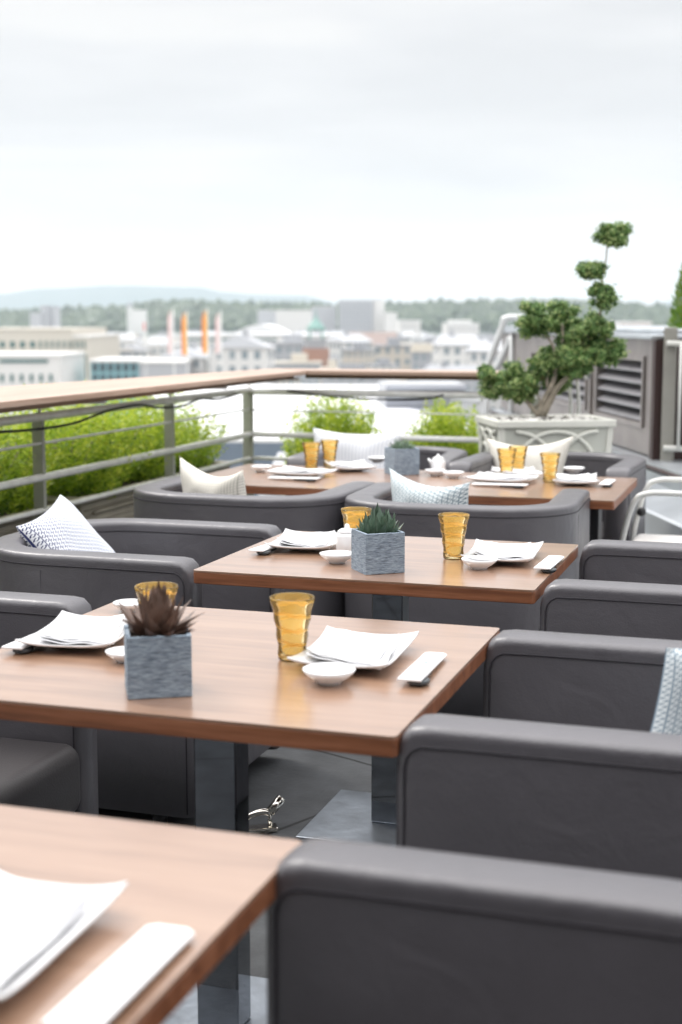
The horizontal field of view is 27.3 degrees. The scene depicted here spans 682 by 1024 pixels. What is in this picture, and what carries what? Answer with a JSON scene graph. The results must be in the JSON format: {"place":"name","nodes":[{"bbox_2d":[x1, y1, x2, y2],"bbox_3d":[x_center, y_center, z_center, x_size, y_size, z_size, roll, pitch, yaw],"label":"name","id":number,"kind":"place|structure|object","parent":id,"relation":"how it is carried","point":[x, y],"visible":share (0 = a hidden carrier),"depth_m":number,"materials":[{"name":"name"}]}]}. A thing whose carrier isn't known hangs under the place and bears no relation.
{"place":"outdoors","nodes":[
{"label":"outdoors","id":0,"kind":"place"},
{"bbox_2d":[0,352,84,429],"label":"office building","id":1,"kind":"structure","parent":0,"point":[22,368],"depth_m":328.67,"materials":[{"name":"white"}]},
{"bbox_2d":[208,329,275,383],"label":"town house","id":2,"kind":"structure","parent":0,"point":[244,351],"depth_m":357.31,"materials":[{"name":"grey"}]},
{"bbox_2d":[10,415,476,442],"bbox_3d":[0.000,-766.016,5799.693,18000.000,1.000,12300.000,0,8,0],"label":"ground","id":3,"kind":"structure","parent":0,"point":[260,441],"depth_m":307.75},
{"bbox_2d":[0,327,106,351],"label":"office building","id":4,"kind":"structure","parent":3,"relation":"on","point":[36,339],"depth_m":416.94,"materials":[{"name":"beige"}]},
{"bbox_2d":[72,333,120,406],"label":"office building","id":5,"kind":"structure","parent":3,"relation":"on","point":[93,346],"depth_m":428.45,"materials":[{"name":"beige"}]},
{"bbox_2d":[89,357,152,420],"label":"glass office","id":6,"kind":"structure","parent":3,"relation":"on","point":[104,368],"depth_m":343.44,"materials":[{"name":"teal"}]},
{"bbox_2d":[137,337,181,357],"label":"town house","id":7,"kind":"structure","parent":3,"relation":"on","point":[157,347],"depth_m":490.98,"materials":[{"name":"white"}]},
{"bbox_2d":[138,358,192,399],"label":"office building","id":8,"kind":"structure","parent":3,"relation":"on","point":[160,366],"depth_m":343.51,"materials":[{"name":"grey"}]},
{"bbox_2d":[160,342,209,373],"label":"town house","id":9,"kind":"structure","parent":3,"relation":"on","point":[199,361],"depth_m":364.85,"materials":[{"name":"grey"}]},
{"bbox_2d":[202,308,208,372],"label":"flag banner","id":10,"kind":"object","parent":3,"relation":"on","point":[205,337],"visible":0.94,"depth_m":148.76,"materials":[{"name":"orange"}]},
{"bbox_2d":[175,333,286,346],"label":"long building","id":11,"kind":"structure","parent":3,"relation":"on","point":[263,337],"depth_m":516.10,"materials":[{"name":"white"}]},
{"bbox_2d":[235,324,291,333],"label":"arched hall","id":12,"kind":"structure","parent":3,"relation":"on","point":[266,328],"depth_m":594.56,"materials":[{"name":"white"}]},
{"bbox_2d":[275,353,321,384],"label":"town house","id":13,"kind":"structure","parent":3,"relation":"on","point":[299,360],"depth_m":413.73,"materials":[{"name":"beige"}]},
{"bbox_2d":[303,310,328,366],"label":"lantern tower","id":14,"kind":"structure","parent":3,"relation":"on","point":[316,349],"depth_m":423.93,"materials":[{"name":"white brick"}]},
{"bbox_2d":[338,300,372,331],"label":"apartment block","id":15,"kind":"structure","parent":3,"relation":"on","point":[355,315],"depth_m":1237.93,"materials":[{"name":"grey"}]},
{"bbox_2d":[349,332,396,347],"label":"brown roof hall","id":16,"kind":"structure","parent":3,"relation":"on","point":[378,338],"depth_m":705.52,"materials":[{"name":"beige"}]},
{"bbox_2d":[373,299,384,331],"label":"building","id":17,"kind":"structure","parent":3,"relation":"on","point":[378,315],"depth_m":1242.88,"materials":[{"name":"white"}]},
{"bbox_2d":[408,343,432,369],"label":"town house","id":18,"kind":"structure","parent":3,"relation":"on","point":[420,353],"depth_m":511.05,"materials":[{"name":"beige"}]},
{"bbox_2d":[442,323,479,335],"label":"apartment block","id":19,"kind":"structure","parent":3,"relation":"on","point":[465,328],"depth_m":892.42,"materials":[{"name":"white"}]},
{"bbox_2d":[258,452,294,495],"bbox_3d":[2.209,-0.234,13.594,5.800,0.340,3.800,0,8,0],"label":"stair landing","id":20,"kind":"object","parent":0,"point":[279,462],"visible":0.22,"depth_m":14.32,"materials":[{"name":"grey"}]},
{"bbox_2d":[450,398,483,432],"bbox_3d":[1.146,-0.734,12.869,0.052,0.666,0.752,-2,8,-17],"label":"stair railing","id":21,"kind":"object","parent":20,"relation":"on","point":[475,401],"visible":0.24,"depth_m":12.74,"materials":[{"name":"silver metal"}]},
{"bbox_2d":[265,334,305,360],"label":"town house","id":22,"kind":"structure","parent":0,"point":[287,346],"depth_m":453.40,"materials":[{"name":"grey"}]},
{"bbox_2d":[139,384,438,495],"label":"neighbour roof","id":23,"kind":"structure","parent":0,"point":[270,421],"depth_m":24.28,"materials":[{"name":"metal"}]},
{"bbox_2d":[378,381,466,441],"bbox_3d":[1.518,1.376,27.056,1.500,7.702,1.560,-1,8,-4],"label":"plant block","id":24,"kind":"structure","parent":23,"relation":"on","point":[448,386],"depth_m":25.90,"materials":[{"name":"grey"}]},
{"bbox_2d":[99,713,482,977],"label":"terrace floor","id":25,"kind":"structure","parent":0,"point":[307,786],"depth_m":4.17,"materials":[{"name":"tile"}]},
{"bbox_2d":[0,498,79,536],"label":"lattice planter","id":26,"kind":"object","parent":25,"relation":"on","point":[8,528],"depth_m":6.11,"materials":[{"name":"beige paint"}]},
{"bbox_2d":[0,413,66,515],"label":"shrub","id":27,"kind":"object","parent":26,"relation":"on","point":[21,497],"visible":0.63,"depth_m":6.28,"materials":[{"name":"green plant"}]},
{"bbox_2d":[0,591,98,816],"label":"tub armchair","id":28,"kind":"object","parent":25,"relation":"on","point":[49,767],"visible":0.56,"depth_m":3.17,"materials":[{"name":"grey leather"}]},
{"bbox_2d":[47,460,231,519],"bbox_3d":[-1.292,0.070,7.664,0.770,0.546,1.870,2,8,18],"label":"lattice planter","id":29,"kind":"object","parent":25,"relation":"on","point":[121,505],"visible":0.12,"depth_m":6.98,"materials":[{"name":"beige paint"}]},
{"bbox_2d":[0,382,151,499],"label":"shrub","id":30,"kind":"object","parent":29,"relation":"on","point":[96,481],"visible":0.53,"depth_m":6.85,"materials":[{"name":"green plant"}]},
{"bbox_2d":[5,396,191,483],"bbox_3d":[-1.331,-0.420,7.621,1.035,0.605,1.033,3,8,21],"label":"shrub","id":31,"kind":"object","parent":29,"relation":"on","point":[148,469],"visible":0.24,"depth_m":7.50,"materials":[{"name":"green plant"}]},
{"bbox_2d":[73,392,234,474],"bbox_3d":[-1.134,-0.475,8.174,1.058,0.562,0.999,6,10,36],"label":"shrub","id":32,"kind":"object","parent":29,"relation":"on","point":[200,459],"visible":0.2,"depth_m":8.09,"materials":[{"name":"green plant"}]},
{"bbox_2d":[0,518,283,824],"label":"tub armchair","id":33,"kind":"object","parent":25,"relation":"on","point":[153,774],"visible":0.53,"depth_m":3.82,"materials":[{"name":"grey leather"}]},
{"bbox_2d":[16,495,114,552],"bbox_3d":[-0.799,0.129,4.189,0.290,0.310,0.380,2,8,18],"label":"pillow","id":34,"kind":"object","parent":33,"relation":"on","point":[62,523],"visible":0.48,"depth_m":4.15,"materials":[{"name":"fabric"}]},
{"bbox_2d":[0,805,301,1023],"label":"dining table","id":35,"kind":"object","parent":25,"relation":"on","point":[214,891],"visible":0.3,"depth_m":1.58,"materials":[{"name":"brown wood"}]},
{"bbox_2d":[0,879,127,999],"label":"square plate","id":36,"kind":"object","parent":35,"relation":"on","point":[102,897],"visible":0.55,"depth_m":1.44,"materials":[{"name":"white ceramic"}]},
{"bbox_2d":[0,871,91,985],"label":"folded napkin","id":37,"kind":"object","parent":36,"relation":"on","point":[35,919],"visible":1,"depth_m":1.44,"materials":[{"name":"white fabric"}]},
{"bbox_2d":[41,924,193,1023],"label":"chopstick sleeve","id":38,"kind":"object","parent":35,"relation":"on","point":[113,986],"visible":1,"depth_m":1.33,"materials":[{"name":"white paper"}]},
{"bbox_2d":[0,603,499,1023],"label":"dining table","id":39,"kind":"object","parent":25,"relation":"on","point":[249,686],"visible":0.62,"depth_m":2.51,"materials":[{"name":"brown wood"}]},
{"bbox_2d":[15,610,126,647],"bbox_3d":[-0.507,0.240,2.779,0.186,0.032,0.270,1,8,8],"label":"square plate","id":40,"kind":"object","parent":39,"relation":"on","point":[32,640],"visible":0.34,"depth_m":2.71,"materials":[{"name":"white ceramic"}]},
{"bbox_2d":[36,613,126,645],"bbox_3d":[-0.508,0.231,2.785,0.158,0.026,0.256,0,8,1],"label":"folded napkin","id":41,"kind":"object","parent":40,"relation":"on","point":[64,628],"visible":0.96,"depth_m":2.77,"materials":[{"name":"white fabric"}]},
{"bbox_2d":[117,580,202,699],"bbox_3d":[-0.308,0.211,2.401,0.149,0.190,0.149,-2,8,-11],"label":"potted succulent","id":42,"kind":"object","parent":39,"relation":"on","point":[157,650],"visible":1,"depth_m":2.35,"materials":[{"name":"grey stone"}]},
{"bbox_2d":[270,592,314,661],"bbox_3d":[-0.091,0.216,2.616,0.084,0.120,0.084,0,8,-3],"label":"amber glass","id":43,"kind":"object","parent":39,"relation":"on","point":[308,608],"visible":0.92,"depth_m":2.60,"materials":[{"name":"glass"}]},
{"bbox_2d":[302,662,355,685],"bbox_3d":[-0.021,0.286,2.455,0.094,0.027,0.094,2,8,18],"label":"sauce bowl","id":44,"kind":"object","parent":39,"relation":"on","point":[328,673],"visible":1,"depth_m":2.47,"materials":[{"name":"white ceramic"}]},
{"bbox_2d":[287,626,418,668],"bbox_3d":[0.028,0.261,2.624,0.186,0.032,0.270,2,8,15],"label":"square plate","id":45,"kind":"object","parent":39,"relation":"on","point":[406,640],"visible":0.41,"depth_m":2.60,"materials":[{"name":"white ceramic"}]},
{"bbox_2d":[306,629,400,669],"bbox_3d":[0.028,0.254,2.630,0.158,0.026,0.266,2,8,12],"label":"folded napkin","id":46,"kind":"object","parent":45,"relation":"on","point":[352,648],"visible":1,"depth_m":2.62,"materials":[{"name":"white fabric"}]},
{"bbox_2d":[407,671,431,686],"bbox_3d":[0.143,0.292,2.472,0.040,0.010,0.098,2,8,16],"label":"chopstick rest","id":47,"kind":"object","parent":39,"relation":"on","point":[425,681],"visible":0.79,"depth_m":2.43,"materials":[{"name":"grey ceramic"}]},
{"bbox_2d":[397,652,446,681],"bbox_3d":[0.149,0.278,2.536,0.043,0.010,0.234,2,8,16],"label":"chopstick sleeve","id":48,"kind":"object","parent":47,"relation":"on","point":[423,666],"visible":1,"depth_m":2.52,"materials":[{"name":"white paper"}]},
{"bbox_2d":[133,476,374,616],"bbox_3d":[-0.347,0.279,5.330,0.828,0.764,0.678,3,8,20],"label":"tub armchair","id":49,"kind":"object","parent":25,"relation":"on","point":[169,498],"visible":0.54,"depth_m":4.98,"materials":[{"name":"grey leather"}]},
{"bbox_2d":[179,456,246,494],"bbox_3d":[-0.474,-0.029,5.285,0.408,0.345,0.118,6,10,39],"label":"pillow","id":50,"kind":"object","parent":49,"relation":"on","point":[194,479],"visible":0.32,"depth_m":5.24,"materials":[{"name":"fabric"}]},
{"bbox_2d":[249,795,284,833],"bbox_3d":[-0.217,0.822,3.821,0.137,0.094,0.045,-2,8,-12],"label":"chrome clamp","id":51,"kind":"object","parent":25,"relation":"on","point":[274,806],"visible":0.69,"depth_m":3.81,"materials":[{"name":"silver"}]},
{"bbox_2d":[0,368,585,523],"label":"terrace railing","id":52,"kind":"object","parent":25,"relation":"on","point":[39,397],"visible":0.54,"depth_m":7.19,"materials":[{"name":"grey metal"}]},
{"bbox_2d":[0,393,238,432],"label":"cable","id":53,"kind":"object","parent":52,"relation":"hanging from","point":[85,419],"visible":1,"depth_m":6.61,"materials":[{"name":"grey plastic"}]},
{"bbox_2d":[287,390,443,399],"bbox_3d":[0.135,-0.677,8.165,0.952,0.052,0.012,2,8,18],"label":"cable","id":54,"kind":"object","parent":52,"relation":"hanging from","point":[360,398],"visible":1,"depth_m":8.16,"materials":[{"name":"grey plastic"}]},
{"bbox_2d":[209,464,425,495],"bbox_3d":[-0.145,0.203,6.038,0.881,0.719,0.790,3,8,20],"label":"dining table","id":55,"kind":"object","parent":25,"relation":"on","point":[258,482],"visible":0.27,"depth_m":5.86,"materials":[{"name":"brown wood"}]},
{"bbox_2d":[261,465,337,476],"bbox_3d":[-0.175,-0.170,5.992,0.270,0.032,0.186,4,9,30],"label":"square plate","id":56,"kind":"object","parent":55,"relation":"on","point":[298,474],"visible":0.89,"depth_m":5.93,"materials":[{"name":"white ceramic"}]},
{"bbox_2d":[266,466,331,473],"bbox_3d":[-0.179,-0.177,5.998,0.255,0.026,0.158,4,9,27],"label":"folded napkin","id":57,"kind":"object","parent":56,"relation":"on","point":[289,469],"visible":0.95,"depth_m":6.00,"materials":[{"name":"white fabric"}]},
{"bbox_2d":[384,437,419,474],"bbox_3d":[0.265,-0.244,6.070,0.123,0.158,0.122,-3,8,-22],"label":"potted succulent","id":58,"kind":"object","parent":55,"relation":"on","point":[401,458],"visible":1,"depth_m":6.03,"materials":[{"name":"grey stone"}]},
{"bbox_2d":[286,446,467,495],"bbox_3d":[0.206,0.080,6.828,0.784,0.752,0.737,2,8,15],"label":"tub armchair","id":59,"kind":"object","parent":25,"relation":"on","point":[449,455],"visible":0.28,"depth_m":6.76,"materials":[{"name":"grey leather"}]},
{"bbox_2d":[313,428,400,468],"bbox_3d":[0.066,-0.231,6.891,0.470,0.350,0.168,2,8,18],"label":"pillow","id":60,"kind":"object","parent":59,"relation":"on","point":[352,447],"visible":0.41,"depth_m":6.85,"materials":[{"name":"fabric"}]},
{"bbox_2d":[194,531,577,845],"bbox_3d":[0.148,0.491,3.822,0.875,0.749,0.715,2,8,18],"label":"dining table","id":61,"kind":"object","parent":25,"relation":"on","point":[369,817],"visible":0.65,"depth_m":3.65,"materials":[{"name":"brown wood"}]},
{"bbox_2d":[265,528,336,549],"bbox_3d":[-0.093,0.083,3.927,0.186,0.032,0.270,1,8,10],"label":"square plate","id":62,"kind":"object","parent":61,"relation":"on","point":[276,544],"visible":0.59,"depth_m":3.83,"materials":[{"name":"white ceramic"}]},
{"bbox_2d":[277,530,335,548],"bbox_3d":[-0.093,0.073,3.934,0.158,0.030,0.258,1,8,4],"label":"folded napkin","id":63,"kind":"object","parent":62,"relation":"on","point":[313,539],"visible":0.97,"depth_m":3.92,"materials":[{"name":"white fabric"}]},
{"bbox_2d":[319,550,350,563],"bbox_3d":[-0.010,0.120,3.672,0.094,0.027,0.094,2,8,18],"label":"sauce bowl","id":64,"kind":"object","parent":61,"relation":"on","point":[337,556],"visible":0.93,"depth_m":3.65,"materials":[{"name":"white ceramic"}]},
{"bbox_2d":[336,524,352,550],"bbox_3d":[0.018,0.076,3.768,0.062,0.088,0.077,-1,8,-10],"label":"soy pot","id":65,"kind":"object","parent":61,"relation":"on","point":[343,538],"visible":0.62,"depth_m":3.75,"materials":[{"name":"white ceramic"}]},
{"bbox_2d":[351,503,404,574],"bbox_3d":[0.100,0.062,3.553,0.120,0.174,0.106,-3,8,-20],"label":"potted succulent","id":66,"kind":"object","parent":61,"relation":"on","point":[377,541],"visible":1,"depth_m":3.52,"materials":[{"name":"grey stone"}]},
{"bbox_2d":[438,512,469,559],"bbox_3d":[0.299,0.065,3.724,0.084,0.120,0.084,-4,9,-26],"label":"amber glass","id":67,"kind":"object","parent":61,"relation":"on","point":[444,533],"visible":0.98,"depth_m":3.72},
{"bbox_2d":[461,555,497,569],"bbox_3d":[0.354,0.132,3.587,0.094,0.027,0.094,2,8,18],"label":"sauce bowl","id":68,"kind":"object","parent":61,"relation":"on","point":[473,564],"visible":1,"depth_m":3.57,"materials":[{"name":"white ceramic"}]},
{"bbox_2d":[461,539,543,562],"bbox_3d":[0.431,0.110,3.729,0.186,0.032,0.270,2,8,14],"label":"square plate","id":69,"kind":"object","parent":61,"relation":"on","point":[536,547],"visible":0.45,"depth_m":3.69,"materials":[{"name":"white ceramic"}]},
{"bbox_2d":[471,542,531,559],"bbox_3d":[0.431,0.101,3.735,0.158,0.025,0.264,1,8,10],"label":"folded napkin","id":70,"kind":"object","parent":69,"relation":"on","point":[507,551],"visible":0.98,"depth_m":3.73,"materials":[{"name":"white fabric"}]},
{"bbox_2d":[345,482,590,715],"bbox_3d":[0.443,0.315,5.063,0.828,0.764,0.678,2,8,16],"label":"tub armchair","id":71,"kind":"object","parent":25,"relation":"on","point":[562,516],"visible":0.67,"depth_m":4.73,"materials":[{"name":"grey leather"}]},
{"bbox_2d":[389,468,469,504],"bbox_3d":[0.320,0.012,5.022,0.410,0.315,0.120,6,10,39],"label":"pillow","id":72,"kind":"object","parent":71,"relation":"on","point":[403,489],"visible":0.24,"depth_m":4.99,"materials":[{"name":"fabric"}]},
{"bbox_2d":[267,838,681,1023],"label":"tub armchair","id":73,"kind":"object","parent":25,"relation":"on","point":[363,933],"visible":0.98,"depth_m":1.56,"materials":[{"name":"grey leather"}]},
{"bbox_2d":[409,472,636,540],"bbox_3d":[0.724,0.246,5.722,0.960,0.719,0.795,2,8,18],"label":"dining table","id":74,"kind":"object","parent":25,"relation":"on","point":[538,490],"visible":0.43,"depth_m":5.52,"materials":[{"name":"brown wood"}]},
{"bbox_2d":[463,471,540,483],"bbox_3d":[0.659,-0.136,5.747,0.270,0.032,0.186,4,9,26],"label":"square plate","id":75,"kind":"object","parent":74,"relation":"on","point":[500,481],"visible":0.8,"depth_m":5.69,"materials":[{"name":"white ceramic"}]},
{"bbox_2d":[465,471,532,479],"bbox_3d":[0.657,-0.144,5.753,0.266,0.026,0.158,3,8,20],"label":"folded napkin","id":76,"kind":"object","parent":75,"relation":"on","point":[490,475],"visible":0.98,"depth_m":5.76,"materials":[{"name":"white fabric"}]},
{"bbox_2d":[552,472,599,484],"bbox_3d":[0.954,-0.132,5.715,0.186,0.032,0.270,1,8,8],"label":"square plate","id":77,"kind":"object","parent":74,"relation":"on","point":[594,475],"visible":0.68,"depth_m":5.61,"materials":[{"name":"white ceramic"}]},
{"bbox_2d":[553,473,596,481],"bbox_3d":[0.953,-0.139,5.718,0.158,0.025,0.262,0,8,2],"label":"folded napkin","id":78,"kind":"object","parent":77,"relation":"on","point":[587,477],"visible":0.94,"depth_m":5.71,"materials":[{"name":"white fabric"}]},
{"bbox_2d":[396,629,681,879],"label":"tub armchair","id":79,"kind":"object","parent":25,"relation":"on","point":[558,753],"visible":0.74,"depth_m":2.12,"materials":[{"name":"grey leather"}]},
{"bbox_2d":[650,648,681,734],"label":"pillow","id":80,"kind":"object","parent":79,"relation":"on","point":[667,717],"visible":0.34,"depth_m":2.34,"materials":[{"name":"fabric"}]},
{"bbox_2d":[475,414,615,452],"bbox_3d":[1.078,-0.074,7.501,0.636,0.874,0.456,-1,8,-9],"label":"square planter","id":81,"kind":"object","parent":25,"relation":"on","point":[590,433],"visible":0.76,"depth_m":7.26,"materials":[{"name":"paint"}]},
{"bbox_2d":[476,221,633,416],"bbox_3d":[1.113,-1.004,7.382,0.819,1.020,0.414,2,8,18],"label":"cloud pruned tree","id":82,"kind":"object","parent":81,"relation":"on","point":[582,348],"visible":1,"depth_m":7.32,"materials":[{"name":"green plant"}]},
{"bbox_2d":[448,451,646,540],"bbox_3d":[0.979,0.123,6.509,0.813,0.752,0.752,3,8,21],"label":"tub armchair","id":83,"kind":"object","parent":25,"relation":"on","point":[614,465],"visible":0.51,"depth_m":6.32,"materials":[{"name":"grey leather"}]},
{"bbox_2d":[487,436,573,505],"bbox_3d":[0.875,-0.187,6.590,0.415,0.345,0.163,2,8,18],"label":"pillow","id":84,"kind":"object","parent":83,"relation":"on","point":[533,457],"visible":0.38,"depth_m":6.54,"materials":[{"name":"beige fabric"}]},
{"bbox_2d":[465,410,681,535],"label":"zinc parapet","id":85,"kind":"structure","parent":25,"relation":"on","point":[663,515],"depth_m":7.21,"materials":[{"name":"grey metal"}]},
{"bbox_2d":[484,314,522,413],"bbox_3d":[1.381,-0.981,12.079,0.376,1.431,0.260,0,8,0],"label":"sloped handrail","id":86,"kind":"object","parent":85,"relation":"on","point":[508,346],"visible":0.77,"depth_m":11.99,"materials":[{"name":"silver metal"}]},
{"bbox_2d":[497,326,681,459],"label":"louvred housing","id":87,"kind":"object","parent":85,"relation":"on","point":[626,394],"visible":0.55,"depth_m":8.61,"materials":[{"name":"grey metal"}]},
{"bbox_2d":[660,327,681,460],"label":"slatted gate","id":88,"kind":"structure","parent":87,"relation":"attached to","point":[672,343],"depth_m":7.88,"materials":[{"name":"white"}]},
{"bbox_2d":[539,539,681,640],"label":"tub armchair","id":89,"kind":"object","parent":25,"relation":"on","point":[623,588],"visible":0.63,"depth_m":3.29,"materials":[{"name":"grey leather"}]},
{"bbox_2d":[619,477,681,542],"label":"tube garden chair","id":90,"kind":"object","parent":25,"relation":"on","point":[639,498],"visible":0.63,"depth_m":5.93,"materials":[{"name":"white"}]},
{"bbox_3d":[-0.034,0.017,9.078,0.640,0.258,0.440,2,8,18],"label":"planter box","id":91,"kind":"object","parent":25,"relation":"on","visible":0},
{"bbox_2d":[279,385,384,464],"bbox_3d":[-0.026,-0.445,9.010,0.774,0.743,0.633,2,8,18],"label":"shrub","id":92,"kind":"object","parent":91,"relation":"in","point":[340,422],"visible":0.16,"depth_m":8.94,"materials":[{"name":"green plant"}]},
{"bbox_3d":[0.666,0.048,8.855,0.640,0.258,0.440,2,8,18],"label":"planter box","id":93,"kind":"object","parent":25,"relation":"on","visible":0},
{"bbox_2d":[403,398,478,455],"bbox_3d":[0.660,-0.395,8.795,0.651,0.704,0.760,-1,8,-7],"label":"shrub","id":94,"kind":"object","parent":93,"relation":"in","point":[441,426],"visible":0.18,"depth_m":8.68,"materials":[{"name":"green plant"}]},
{"bbox_2d":[275,310,311,333],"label":"apartment block","id":95,"kind":"structure","parent":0,"point":[293,321],"depth_m":1139.44,"materials":[{"name":"white"}]},
{"bbox_2d":[148,329,496,337],"bbox_3d":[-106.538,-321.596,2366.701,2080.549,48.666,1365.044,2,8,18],"label":"hills","id":96,"kind":"structure","parent":0,"point":[435,332],"depth_m":2015.21,"materials":[{"name":"plant"}]},
{"bbox_2d":[130,310,147,337],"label":"hill house","id":97,"kind":"structure","parent":96,"relation":"on","point":[138,318],"depth_m":1883.09,"materials":[{"name":"white"}]},
{"bbox_2d":[0,296,681,332],"bbox_3d":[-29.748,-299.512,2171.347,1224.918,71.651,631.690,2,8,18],"label":"forest","id":98,"kind":"object","parent":96,"relation":"on","point":[486,314],"visible":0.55,"depth_m":2100.88,"materials":[{"name":"green plant"}]},
{"bbox_2d":[311,306,336,333],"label":"apartment block","id":99,"kind":"structure","parent":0,"point":[327,316],"depth_m":1287.63,"materials":[{"name":"grey"}]},
{"bbox_2d":[0,286,680,310],"bbox_3d":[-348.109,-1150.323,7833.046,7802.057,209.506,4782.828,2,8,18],"label":"hills","id":100,"kind":"structure","parent":0,"point":[89,296],"depth_m":7204.23,"materials":[{"name":"grey"}]},
{"bbox_2d":[0,0,681,305],"label":"sky","id":101,"kind":"structure","parent":0,"point":[405,151],"materials":[{"name":"white"}]},
{"bbox_2d":[325,330,373,366],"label":"town house","id":102,"kind":"structure","parent":0,"point":[337,342],"depth_m":533.70,"materials":[{"name":"grey"}]},
{"bbox_2d":[321,364,385,384],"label":"town house","id":103,"kind":"structure","parent":0,"point":[327,381],"depth_m":347.09,"materials":[{"name":"grey"}]},
{"bbox_2d":[341,342,375,368],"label":"town house","id":104,"kind":"structure","parent":0,"point":[359,353],"depth_m":450.31,"materials":[{"name":"grey"}]},
{"bbox_2d":[374,337,411,380],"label":"town house","id":105,"kind":"structure","parent":0,"point":[394,351],"depth_m":465.56,"materials":[{"name":"grey"}]},
{"bbox_2d":[396,320,420,334],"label":"apartment block","id":106,"kind":"structure","parent":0,"point":[410,325],"depth_m":892.25,"materials":[{"name":"white"}]},
{"bbox_2d":[420,361,483,422],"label":"town house","id":107,"kind":"structure","parent":0,"point":[471,385],"depth_m":365.80,"materials":[{"name":"grey"}]},
{"bbox_2d":[431,329,479,364],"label":"town house","id":108,"kind":"structure","parent":0,"point":[450,347],"depth_m":415.46,"materials":[{"name":"grey"}]},
{"bbox_2d":[464,335,505,413],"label":"town house","id":109,"kind":"structure","parent":0,"point":[477,353],"depth_m":383.72,"materials":[{"name":"grey"}]},
{"bbox_2d":[667,262,681,339],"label":"conifer","id":110,"kind":"object","parent":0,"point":[676,313],"visible":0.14,"depth_m":8.41,"materials":[{"name":"green plant"}]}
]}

